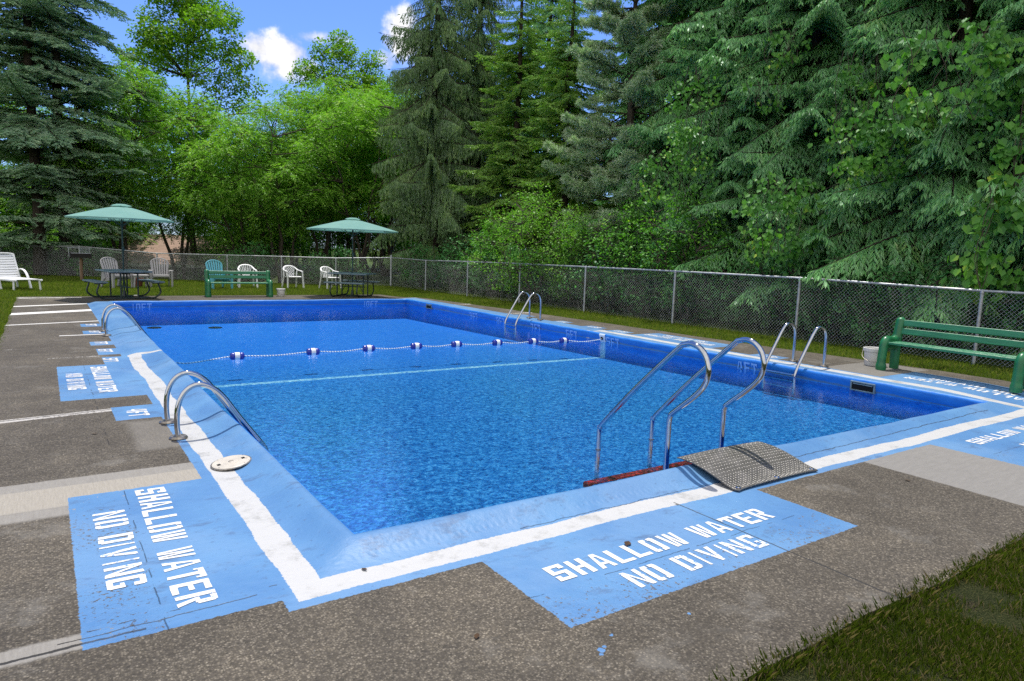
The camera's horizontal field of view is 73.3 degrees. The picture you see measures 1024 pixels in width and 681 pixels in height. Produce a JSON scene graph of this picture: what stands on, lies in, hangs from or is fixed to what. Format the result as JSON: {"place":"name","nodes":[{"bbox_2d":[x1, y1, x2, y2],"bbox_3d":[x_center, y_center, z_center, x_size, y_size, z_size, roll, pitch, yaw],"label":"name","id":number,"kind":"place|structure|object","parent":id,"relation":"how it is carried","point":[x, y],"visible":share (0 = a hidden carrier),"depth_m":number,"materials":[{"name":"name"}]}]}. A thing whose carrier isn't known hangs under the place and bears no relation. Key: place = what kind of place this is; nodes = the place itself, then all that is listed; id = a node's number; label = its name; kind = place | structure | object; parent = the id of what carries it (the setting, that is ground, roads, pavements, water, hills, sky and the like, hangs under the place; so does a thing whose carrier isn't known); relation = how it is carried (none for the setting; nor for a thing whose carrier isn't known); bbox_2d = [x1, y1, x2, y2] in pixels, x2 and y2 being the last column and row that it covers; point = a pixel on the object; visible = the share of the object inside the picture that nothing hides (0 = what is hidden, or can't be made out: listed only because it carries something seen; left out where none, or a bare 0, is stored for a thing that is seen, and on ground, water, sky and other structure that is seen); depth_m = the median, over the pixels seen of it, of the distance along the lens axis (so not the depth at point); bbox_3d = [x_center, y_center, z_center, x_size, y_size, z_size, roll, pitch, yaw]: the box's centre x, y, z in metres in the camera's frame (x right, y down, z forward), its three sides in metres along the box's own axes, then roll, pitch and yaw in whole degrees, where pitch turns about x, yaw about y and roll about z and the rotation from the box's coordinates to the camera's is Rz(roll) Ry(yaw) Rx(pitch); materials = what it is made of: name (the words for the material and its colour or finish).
{"place":"outdoors","nodes":[
{"label":"outdoors","id":0,"kind":"place"},
{"bbox_2d":[0,0,672,249],"label":"sky","id":1,"kind":"structure","parent":0,"point":[277,32],"materials":[{"name":"blue"}]},
{"bbox_2d":[0,294,1023,680],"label":"pool deck","id":2,"kind":"structure","parent":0,"point":[74,460],"depth_m":3.38,"materials":[{"name":"grey concrete"}]},
{"bbox_2d":[92,510,146,589],"bbox_3d":[-2.030,1.050,3.537,0.169,0.001,1.026,-3,9,-34],"label":"pavement marking","id":3,"kind":"object","parent":2,"relation":"on","point":[110,586],"visible":1,"depth_m":3.43,"materials":[{"name":"white paint"}]},
{"bbox_2d":[82,269,164,299],"bbox_3d":[-10.094,-1.467,17.907,1.220,0.725,1.600,9,10,43],"label":"picnic table","id":4,"kind":"object","parent":2,"relation":"on","point":[120,272],"visible":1,"depth_m":17.77,"materials":[{"name":"grey metal"}]},
{"bbox_2d":[64,203,173,289],"bbox_3d":[-10.063,-2.341,17.793,2.296,2.370,2.296,6,8,29],"label":"patio umbrella","id":5,"kind":"object","parent":4,"relation":"in","point":[121,212],"visible":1,"depth_m":17.25,"materials":[{"name":"teal fabric"}]},
{"bbox_2d":[135,487,217,607],"bbox_3d":[-1.828,1.040,3.671,0.174,0.001,1.651,-3,9,-34],"label":"pavement marking","id":6,"kind":"object","parent":2,"relation":"on","point":[205,581],"visible":1,"depth_m":3.46,"materials":[{"name":"white paint"}]},
{"bbox_2d":[159,370,269,452],"bbox_3d":[-2.535,0.672,5.881,0.800,0.777,0.699,-3,9,-34],"label":"pool ladder","id":7,"kind":"object","parent":2,"relation":"on","point":[227,403],"visible":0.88,"depth_m":5.72,"materials":[{"name":"metal"}]},
{"bbox_2d":[204,269,272,296],"bbox_3d":[-7.820,-1.634,19.728,1.797,0.757,0.548,-2,9,-30],"label":"park bench","id":8,"kind":"object","parent":2,"relation":"on","point":[268,283],"visible":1,"depth_m":19.79,"materials":[{"name":"green paint"}]},
{"bbox_2d":[323,272,379,297],"bbox_3d":[-4.962,-1.739,21.410,1.220,0.725,1.600,3,7,8],"label":"picnic table","id":9,"kind":"object","parent":2,"relation":"on","point":[348,282],"visible":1,"depth_m":21.27,"materials":[{"name":"grey metal"}]},
{"bbox_2d":[306,217,397,289],"bbox_3d":[-4.931,-2.614,21.296,2.555,2.370,2.555,-3,9,-32],"label":"patio umbrella","id":10,"kind":"object","parent":2,"relation":"on","point":[352,225],"visible":1,"depth_m":20.61,"materials":[{"name":"teal fabric"}]},
{"bbox_2d":[79,298,1023,637],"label":"pool coping","id":11,"kind":"object","parent":2,"relation":"on","point":[291,550],"visible":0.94,"depth_m":4.35,"materials":[{"name":"blue paint"}]},
{"bbox_2d":[99,304,152,340],"bbox_3d":[-6.382,-0.190,11.447,0.810,0.800,0.779,-3,9,-34],"label":"pool ladder","id":12,"kind":"object","parent":11,"relation":"attached to","point":[104,322],"visible":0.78,"depth_m":11.18,"materials":[{"name":"metal"}]},
{"bbox_2d":[210,455,251,470],"bbox_3d":[-1.979,0.855,4.849,0.272,0.016,0.272,-14,16,-40],"label":"deck skimmer","id":13,"kind":"object","parent":11,"relation":"on","point":[230,462],"visible":1,"depth_m":4.82,"materials":[{"name":"plastic"}]},
{"bbox_2d":[176,337,602,363],"bbox_3d":[-1.581,0.109,11.425,7.522,0.130,0.440,-2,9,-31],"label":"safety rope","id":14,"kind":"object","parent":11,"relation":"on","point":[309,351],"visible":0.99,"depth_m":11.15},
{"bbox_2d":[504,291,542,336],"bbox_3d":[0.260,-0.605,15.471,0.775,0.992,0.559,-3,9,-34],"label":"pool ladder","id":15,"kind":"object","parent":11,"relation":"attached to","point":[522,310],"visible":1,"depth_m":15.43,"materials":[{"name":"metal"}]},
{"bbox_2d":[677,441,817,490],"bbox_3d":[1.768,0.917,5.146,0.950,0.103,0.556,-3,9,-34],"label":"tread plate","id":16,"kind":"object","parent":11,"relation":"on","point":[739,467],"visible":1,"depth_m":5.09,"materials":[{"name":"metal"}]},
{"bbox_2d":[761,322,828,394],"bbox_3d":[4.150,0.236,10.079,0.810,0.974,0.639,-3,9,-34],"label":"pool ladder","id":17,"kind":"object","parent":11,"relation":"attached to","point":[823,364],"visible":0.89,"depth_m":10.02,"materials":[{"name":"metal"}]},
{"bbox_2d":[542,509,774,580],"bbox_3d":[0.888,1.113,3.844,1.678,0.001,0.168,-3,9,-34],"label":"pavement marking","id":18,"kind":"object","parent":2,"relation":"on","point":[579,570],"visible":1,"depth_m":3.73,"materials":[{"name":"white paint"}]},
{"bbox_2d":[619,534,769,587],"bbox_3d":[0.983,1.146,3.622,0.990,0.001,0.169,-3,9,-34],"label":"pavement marking","id":19,"kind":"object","parent":2,"relation":"on","point":[656,576],"visible":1,"depth_m":3.58,"materials":[{"name":"white paint"}]},
{"bbox_2d":[875,317,1023,392],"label":"park bench","id":20,"kind":"object","parent":2,"relation":"on","point":[893,343],"visible":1,"depth_m":9.40,"materials":[{"name":"green paint"}]},
{"bbox_2d":[0,248,1023,680],"bbox_3d":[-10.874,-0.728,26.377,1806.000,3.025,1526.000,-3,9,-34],"label":"lawn","id":21,"kind":"structure","parent":0,"point":[972,592],"depth_m":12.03,"materials":[{"name":"green plant"}]},
{"bbox_2d":[0,252,42,290],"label":"sun lounger","id":22,"kind":"object","parent":21,"relation":"on","point":[6,273],"visible":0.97,"depth_m":20.22,"materials":[{"name":"white plastic"}]},
{"bbox_2d":[0,162,123,275],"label":"locust tree","id":23,"kind":"object","parent":21,"relation":"on","point":[21,212],"visible":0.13,"depth_m":32.61,"materials":[{"name":"green plant"}]},
{"bbox_2d":[0,0,133,275],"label":"blue spruce","id":24,"kind":"object","parent":21,"relation":"on","point":[24,88],"visible":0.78,"depth_m":26.09,"materials":[{"name":"green plant"}]},
{"bbox_2d":[0,0,163,275],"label":"blue spruce","id":25,"kind":"object","parent":21,"relation":"on","point":[36,178],"visible":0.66,"depth_m":26.63,"materials":[{"name":"green plant"}]},
{"bbox_2d":[3,183,164,275],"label":"locust tree","id":26,"kind":"object","parent":21,"relation":"on","point":[135,228],"visible":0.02,"depth_m":39.62,"materials":[{"name":"green plant"}]},
{"bbox_2d":[62,233,121,276],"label":"ivy shrub","id":27,"kind":"object","parent":21,"relation":"on","point":[80,240],"visible":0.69,"depth_m":27.50,"materials":[{"name":"green plant"}]},
{"bbox_2d":[9,54,211,274],"bbox_3d":[-17.339,-7.240,29.937,7.863,9.982,7.676,8,10,39],"label":"locust tree","id":28,"kind":"object","parent":21,"relation":"on","point":[131,185],"visible":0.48,"depth_m":28.81,"materials":[{"name":"green plant"}]},
{"bbox_2d":[100,257,133,287],"bbox_3d":[-12.616,-2.163,21.899,0.820,0.960,0.740,6,8,27],"label":"adirondack chair","id":29,"kind":"object","parent":21,"relation":"on","point":[104,275],"visible":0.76,"depth_m":21.92,"materials":[{"name":"beige plastic"}]},
{"bbox_2d":[148,258,172,286],"bbox_3d":[-11.735,-2.271,22.974,0.740,0.960,0.820,-2,9,-31],"label":"adirondack chair","id":30,"kind":"object","parent":21,"relation":"on","point":[160,275],"visible":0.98,"depth_m":23.11,"materials":[{"name":"beige plastic"}]},
{"bbox_2d":[99,84,262,279],"bbox_3d":[-16.279,-6.883,33.468,8.290,10.781,8.492,-2,9,-30],"label":"locust tree","id":31,"kind":"object","parent":21,"relation":"on","point":[184,224],"visible":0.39,"depth_m":32.16,"materials":[{"name":"green plant"}]},
{"bbox_2d":[103,233,260,281],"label":"house","id":32,"kind":"structure","parent":21,"relation":"on","point":[154,247],"depth_m":38.75,"materials":[{"name":"brown"}]},
{"bbox_2d":[109,0,267,257],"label":"maple tree","id":33,"kind":"object","parent":21,"relation":"on","point":[161,42],"visible":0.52,"depth_m":36.61,"materials":[{"name":"green plant"}]},
{"bbox_2d":[0,246,389,285],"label":"chain link fence","id":34,"kind":"object","parent":21,"relation":"on","point":[227,258],"visible":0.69,"depth_m":26.76,"materials":[{"name":"metal"}]},
{"bbox_2d":[169,233,241,280],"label":"leafy bush","id":35,"kind":"object","parent":21,"relation":"on","point":[203,257],"visible":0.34,"depth_m":34.75,"materials":[{"name":"green plant"}]},
{"bbox_2d":[151,111,336,281],"bbox_3d":[-11.880,-6.036,30.820,8.260,8.454,7.866,0,8,-13],"label":"locust tree","id":36,"kind":"object","parent":21,"relation":"on","point":[212,208],"visible":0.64,"depth_m":29.71,"materials":[{"name":"green plant"}]},
{"bbox_2d":[228,241,280,281],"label":"ivy shrub","id":37,"kind":"object","parent":21,"relation":"on","point":[253,251],"visible":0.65,"depth_m":27.59,"materials":[{"name":"green plant"}]},
{"bbox_2d":[224,207,293,270],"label":"leafy bush","id":38,"kind":"object","parent":21,"relation":"on","point":[258,252],"visible":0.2,"depth_m":38.36,"materials":[{"name":"green plant"}]},
{"bbox_2d":[196,155,335,267],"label":"locust tree","id":39,"kind":"object","parent":21,"relation":"on","point":[264,181],"visible":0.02,"depth_m":40.13,"materials":[{"name":"green plant"}]},
{"bbox_2d":[218,151,346,268],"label":"locust tree","id":40,"kind":"object","parent":21,"relation":"on","point":[287,243],"visible":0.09,"depth_m":39.76,"materials":[{"name":"green plant"}]},
{"bbox_2d":[187,97,378,282],"bbox_3d":[-10.133,-6.497,30.519,8.260,8.454,7.865,1,7,-6],"label":"locust tree","id":41,"kind":"object","parent":21,"relation":"on","point":[270,116],"visible":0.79,"depth_m":29.71,"materials":[{"name":"green plant"}]},
{"bbox_2d":[295,251,334,284],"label":"ivy shrub","id":42,"kind":"object","parent":21,"relation":"on","point":[316,269],"visible":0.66,"depth_m":27.73,"materials":[{"name":"green plant"}]},
{"bbox_2d":[234,70,399,273],"bbox_3d":[-9.544,-8.165,33.702,7.863,9.982,7.676,-5,10,-44],"label":"locust tree","id":43,"kind":"object","parent":21,"relation":"on","point":[324,104],"visible":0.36,"depth_m":33.10,"materials":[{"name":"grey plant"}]},
{"bbox_2d":[290,210,360,266],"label":"leafy bush","id":44,"kind":"object","parent":21,"relation":"on","point":[311,244],"visible":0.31,"depth_m":36.74,"materials":[{"name":"green plant"}]},
{"bbox_2d":[280,28,390,270],"bbox_3d":[-9.830,-11.046,40.792,6.472,13.838,6.844,4,8,13],"label":"maple tree","id":45,"kind":"object","parent":21,"relation":"on","point":[367,80],"visible":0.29,"depth_m":39.58,"materials":[{"name":"green plant"}]},
{"bbox_2d":[266,90,425,278],"bbox_3d":[-7.347,-7.234,32.444,8.426,8.623,8.023,-1,8,-22],"label":"locust tree","id":46,"kind":"object","parent":21,"relation":"on","point":[359,120],"visible":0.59,"depth_m":30.43,"materials":[{"name":"green plant"}]},
{"bbox_2d":[324,245,369,280],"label":"ivy shrub","id":47,"kind":"object","parent":21,"relation":"on","point":[346,255],"visible":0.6,"depth_m":27.60,"materials":[{"name":"green plant"}]},
{"bbox_2d":[294,164,413,271],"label":"locust tree","id":48,"kind":"object","parent":21,"relation":"on","point":[362,239],"visible":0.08,"depth_m":41.92,"materials":[{"name":"green plant"}]},
{"bbox_2d":[306,71,456,275],"bbox_3d":[-6.739,-8.545,35.463,8.256,10.481,8.059,0,8,-14],"label":"locust tree","id":49,"kind":"object","parent":21,"relation":"on","point":[393,102],"visible":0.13,"depth_m":34.51,"materials":[{"name":"green plant"}]},
{"bbox_2d":[398,242,450,288],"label":"ivy shrub","id":50,"kind":"object","parent":21,"relation":"on","point":[421,255],"visible":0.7,"depth_m":26.16,"materials":[{"name":"green plant"}]},
{"bbox_2d":[367,0,499,286],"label":"weeping spruce","id":51,"kind":"object","parent":21,"relation":"on","point":[431,215],"visible":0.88,"depth_m":27.73,"materials":[{"name":"green plant"}]},
{"bbox_2d":[432,244,478,290],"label":"ivy shrub","id":52,"kind":"object","parent":21,"relation":"on","point":[444,271],"visible":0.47,"depth_m":25.62,"materials":[{"name":"green plant"}]},
{"bbox_2d":[435,231,502,292],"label":"ivy shrub","id":53,"kind":"object","parent":21,"relation":"on","point":[456,263],"visible":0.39,"depth_m":24.58,"materials":[{"name":"green plant"}]},
{"bbox_2d":[429,0,537,283],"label":"weeping spruce","id":54,"kind":"object","parent":21,"relation":"on","point":[481,39],"visible":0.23,"depth_m":29.53,"materials":[{"name":"green plant"}]},
{"bbox_2d":[468,251,517,296],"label":"ivy shrub","id":55,"kind":"object","parent":21,"relation":"on","point":[488,259],"visible":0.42,"depth_m":22.97,"materials":[{"name":"green plant"}]},
{"bbox_2d":[461,216,528,296],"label":"leafy bush","id":56,"kind":"object","parent":21,"relation":"on","point":[487,243],"visible":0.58,"depth_m":22.81,"materials":[{"name":"green plant"}]},
{"bbox_2d":[446,0,563,290],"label":"young spruce","id":57,"kind":"object","parent":21,"relation":"on","point":[504,165],"visible":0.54,"depth_m":25.69,"materials":[{"name":"green plant"}]},
{"bbox_2d":[493,249,547,300],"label":"ivy shrub","id":58,"kind":"object","parent":21,"relation":"on","point":[522,283],"visible":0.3,"depth_m":21.52,"materials":[{"name":"green plant"}]},
{"bbox_2d":[468,181,591,302],"bbox_3d":[0.592,-2.885,20.350,3.641,3.646,3.650,4,8,13],"label":"leafy bush","id":59,"kind":"object","parent":21,"relation":"on","point":[520,228],"visible":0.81,"depth_m":20.16,"materials":[{"name":"green plant"}]},
{"bbox_2d":[494,0,597,256],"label":"norway spruce","id":60,"kind":"object","parent":21,"relation":"on","point":[550,14],"visible":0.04,"depth_m":31.90,"materials":[{"name":"green plant"}]},
{"bbox_2d":[493,0,620,297],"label":"young spruce","id":61,"kind":"object","parent":21,"relation":"on","point":[563,81],"visible":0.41,"depth_m":23.39,"materials":[{"name":"green plant"}]},
{"bbox_2d":[540,251,604,305],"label":"ivy shrub","id":62,"kind":"object","parent":21,"relation":"on","point":[563,292],"visible":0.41,"depth_m":20.06,"materials":[{"name":"green plant"}]},
{"bbox_2d":[529,204,627,306],"bbox_3d":[1.927,-2.440,19.867,2.972,2.976,2.980,-4,9,-38],"label":"leafy bush","id":63,"kind":"object","parent":21,"relation":"on","point":[553,240],"visible":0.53,"depth_m":19.63,"materials":[{"name":"green plant"}]},
{"bbox_2d":[569,253,625,308],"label":"ivy shrub","id":64,"kind":"object","parent":21,"relation":"on","point":[580,292],"visible":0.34,"depth_m":19.50,"materials":[{"name":"green plant"}]},
{"bbox_2d":[558,240,651,312],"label":"ivy shrub","id":65,"kind":"object","parent":21,"relation":"on","point":[599,282],"visible":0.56,"depth_m":18.56,"materials":[{"name":"green plant"}]},
{"bbox_2d":[541,0,692,303],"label":"pine tree","id":66,"kind":"object","parent":21,"relation":"on","point":[624,30],"visible":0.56,"depth_m":20.73,"materials":[{"name":"green plant"}]},
{"bbox_2d":[581,195,682,312],"bbox_3d":[3.145,-2.349,18.592,2.535,3.208,2.814,1,7,-7],"label":"leafy bush","id":67,"kind":"object","parent":21,"relation":"on","point":[628,220],"visible":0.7,"depth_m":18.14,"materials":[{"name":"green plant"}]},
{"bbox_2d":[571,0,704,293],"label":"norway spruce","id":68,"kind":"object","parent":21,"relation":"on","point":[638,118],"visible":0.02,"depth_m":27.05,"materials":[{"name":"green plant"}]},
{"bbox_2d":[606,242,683,315],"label":"ivy shrub","id":69,"kind":"object","parent":21,"relation":"on","point":[652,303],"visible":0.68,"depth_m":17.52,"materials":[{"name":"green plant"}]},
{"bbox_2d":[560,0,753,310],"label":"norway spruce","id":70,"kind":"object","parent":21,"relation":"on","point":[644,129],"visible":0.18,"depth_m":20.00,"materials":[{"name":"green plant"}]},
{"bbox_2d":[645,256,731,321],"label":"ivy shrub","id":71,"kind":"object","parent":21,"relation":"on","point":[709,301],"visible":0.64,"depth_m":16.51,"materials":[{"name":"green plant"}]},
{"bbox_2d":[637,190,751,319],"bbox_3d":[4.251,-2.147,16.951,2.903,3.309,2.615,0,8,-19],"label":"leafy bush","id":72,"kind":"object","parent":21,"relation":"on","point":[692,239],"visible":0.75,"depth_m":16.81,"materials":[{"name":"green plant"}]},
{"bbox_2d":[390,255,1023,366],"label":"chain link fence","id":73,"kind":"object","parent":21,"relation":"on","point":[979,311],"visible":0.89,"depth_m":14.62,"materials":[{"name":"metal"}]},
{"bbox_2d":[499,243,522,277],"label":"grape vine","id":74,"kind":"object","parent":73,"relation":"attached to","point":[516,256],"visible":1,"depth_m":19.06,"materials":[{"name":"green plant"}]},
{"bbox_2d":[628,0,832,318],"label":"norway spruce","id":75,"kind":"object","parent":21,"relation":"on","point":[727,126],"visible":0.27,"depth_m":17.76,"materials":[{"name":"green plant"}]},
{"bbox_2d":[630,148,718,204],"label":"grape vine","id":76,"kind":"object","parent":75,"relation":"attached to","point":[651,194],"visible":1,"depth_m":16.55,"materials":[{"name":"green plant"}]},
{"bbox_2d":[662,62,727,187],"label":"grape vine","id":77,"kind":"object","parent":75,"relation":"attached to","point":[677,107],"visible":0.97,"depth_m":16.57,"materials":[{"name":"green plant"}]},
{"bbox_2d":[705,257,789,326],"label":"ivy shrub","id":78,"kind":"object","parent":21,"relation":"on","point":[757,269],"visible":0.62,"depth_m":15.64,"materials":[{"name":"green plant"}]},
{"bbox_2d":[666,0,926,331],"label":"norway spruce","id":79,"kind":"object","parent":21,"relation":"on","point":[776,133],"visible":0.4,"depth_m":16.10,"materials":[{"name":"green plant"}]},
{"bbox_2d":[742,75,786,115],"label":"grape vine","id":80,"kind":"object","parent":79,"relation":"attached to","point":[749,82],"visible":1,"depth_m":15.45,"materials":[{"name":"green plant"}]},
{"bbox_2d":[731,171,827,275],"bbox_3d":[5.519,-2.389,14.194,1.996,2.177,0.763,2,7,-3],"label":"grape vine","id":81,"kind":"object","parent":79,"relation":"attached to","point":[786,201],"visible":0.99,"depth_m":14.04,"materials":[{"name":"green plant"}]},
{"bbox_2d":[746,247,847,332],"bbox_3d":[6.294,-0.919,14.948,2.095,2.174,2.327,-4,9,-37],"label":"ivy shrub","id":82,"kind":"object","parent":21,"relation":"on","point":[790,272],"visible":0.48,"depth_m":14.88,"materials":[{"name":"green plant"}]},
{"bbox_2d":[780,247,889,338],"bbox_3d":[6.677,-0.821,14.179,2.136,2.217,2.373,9,10,41],"label":"ivy shrub","id":83,"kind":"object","parent":21,"relation":"on","point":[822,301],"visible":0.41,"depth_m":13.90,"materials":[{"name":"green plant"}]},
{"bbox_2d":[743,0,990,335],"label":"norway spruce","id":84,"kind":"object","parent":21,"relation":"on","point":[827,78],"visible":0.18,"depth_m":15.18,"materials":[{"name":"green plant"}]},
{"bbox_2d":[763,28,812,78],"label":"grape vine","id":85,"kind":"object","parent":84,"relation":"attached to","point":[795,59],"visible":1,"depth_m":15.10,"materials":[{"name":"green plant"}]},
{"bbox_2d":[824,51,882,160],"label":"grape vine","id":86,"kind":"object","parent":84,"relation":"attached to","point":[846,78],"visible":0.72,"depth_m":13.76,"materials":[{"name":"green plant"}]},
{"bbox_2d":[826,265,917,345],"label":"ivy shrub","id":87,"kind":"object","parent":21,"relation":"on","point":[894,278],"visible":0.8,"depth_m":12.87,"materials":[{"name":"green plant"}]},
{"bbox_2d":[763,0,1023,352],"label":"norway spruce","id":88,"kind":"object","parent":21,"relation":"on","point":[934,198],"visible":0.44,"depth_m":13.34,"materials":[{"name":"green plant"}]},
{"bbox_2d":[807,107,940,191],"bbox_3d":[7.003,-3.618,12.986,2.679,1.620,0.631,2,7,-1],"label":"grape vine","id":89,"kind":"object","parent":88,"relation":"attached to","point":[855,169],"visible":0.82,"depth_m":12.86,"materials":[{"name":"green plant"}]},
{"bbox_2d":[867,17,1023,153],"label":"grape vine","id":90,"kind":"object","parent":88,"relation":"attached to","point":[996,62],"visible":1,"depth_m":11.39,"materials":[{"name":"green plant"}]},
{"bbox_2d":[940,185,1023,314],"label":"grape vine","id":91,"kind":"object","parent":88,"relation":"attached to","point":[983,275],"visible":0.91,"depth_m":11.03,"materials":[{"name":"green plant"}]},
{"bbox_2d":[863,238,1022,356],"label":"ivy shrub","id":92,"kind":"object","parent":21,"relation":"on","point":[951,266],"visible":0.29,"depth_m":12.33,"materials":[{"name":"green plant"}]},
{"bbox_2d":[881,0,1023,354],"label":"norway spruce","id":93,"kind":"object","parent":21,"relation":"on","point":[1010,12],"visible":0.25,"depth_m":12.64,"materials":[{"name":"green plant"}]},
{"bbox_2d":[922,0,1023,355],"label":"norway spruce","id":94,"kind":"object","parent":21,"relation":"on","point":[995,6],"visible":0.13,"depth_m":11.99,"materials":[{"name":"green plant"}]},
{"bbox_2d":[969,100,1023,241],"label":"grape vine","id":95,"kind":"object","parent":94,"relation":"attached to","point":[1003,158],"visible":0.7,"depth_m":10.95,"materials":[{"name":"green plant"}]},
{"bbox_2d":[942,266,1023,358],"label":"ivy shrub","id":96,"kind":"object","parent":21,"relation":"on","point":[1004,325],"visible":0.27,"depth_m":11.57,"materials":[{"name":"green plant"}]},
{"bbox_2d":[122,304,954,533],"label":"pool floor","id":97,"kind":"structure","parent":0,"point":[184,335],"depth_m":9.38,"materials":[{"name":"liquid"}]},
{"bbox_2d":[195,346,943,531],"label":"pool water","id":98,"kind":"structure","parent":0,"point":[619,392],"depth_m":6.68,"materials":[{"name":"blue liquid"}]},
{"bbox_2d":[583,461,691,487],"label":"pool steps","id":99,"kind":"structure","parent":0,"point":[635,473],"depth_m":5.73,"materials":[{"name":"paint"}]},
{"bbox_2d":[594,341,711,478],"bbox_3d":[1.053,0.638,5.396,0.100,1.381,1.181,-3,9,-34],"label":"stair handrail","id":100,"kind":"object","parent":99,"relation":"on","point":[698,392],"visible":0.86,"depth_m":5.20,"materials":[{"name":"metal"}]},
{"bbox_2d":[647,337,766,466],"bbox_3d":[1.584,0.607,5.779,0.100,1.381,1.181,-3,9,-34],"label":"stair handrail","id":101,"kind":"object","parent":99,"relation":"on","point":[714,360],"visible":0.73,"depth_m":5.57,"materials":[{"name":"metal"}]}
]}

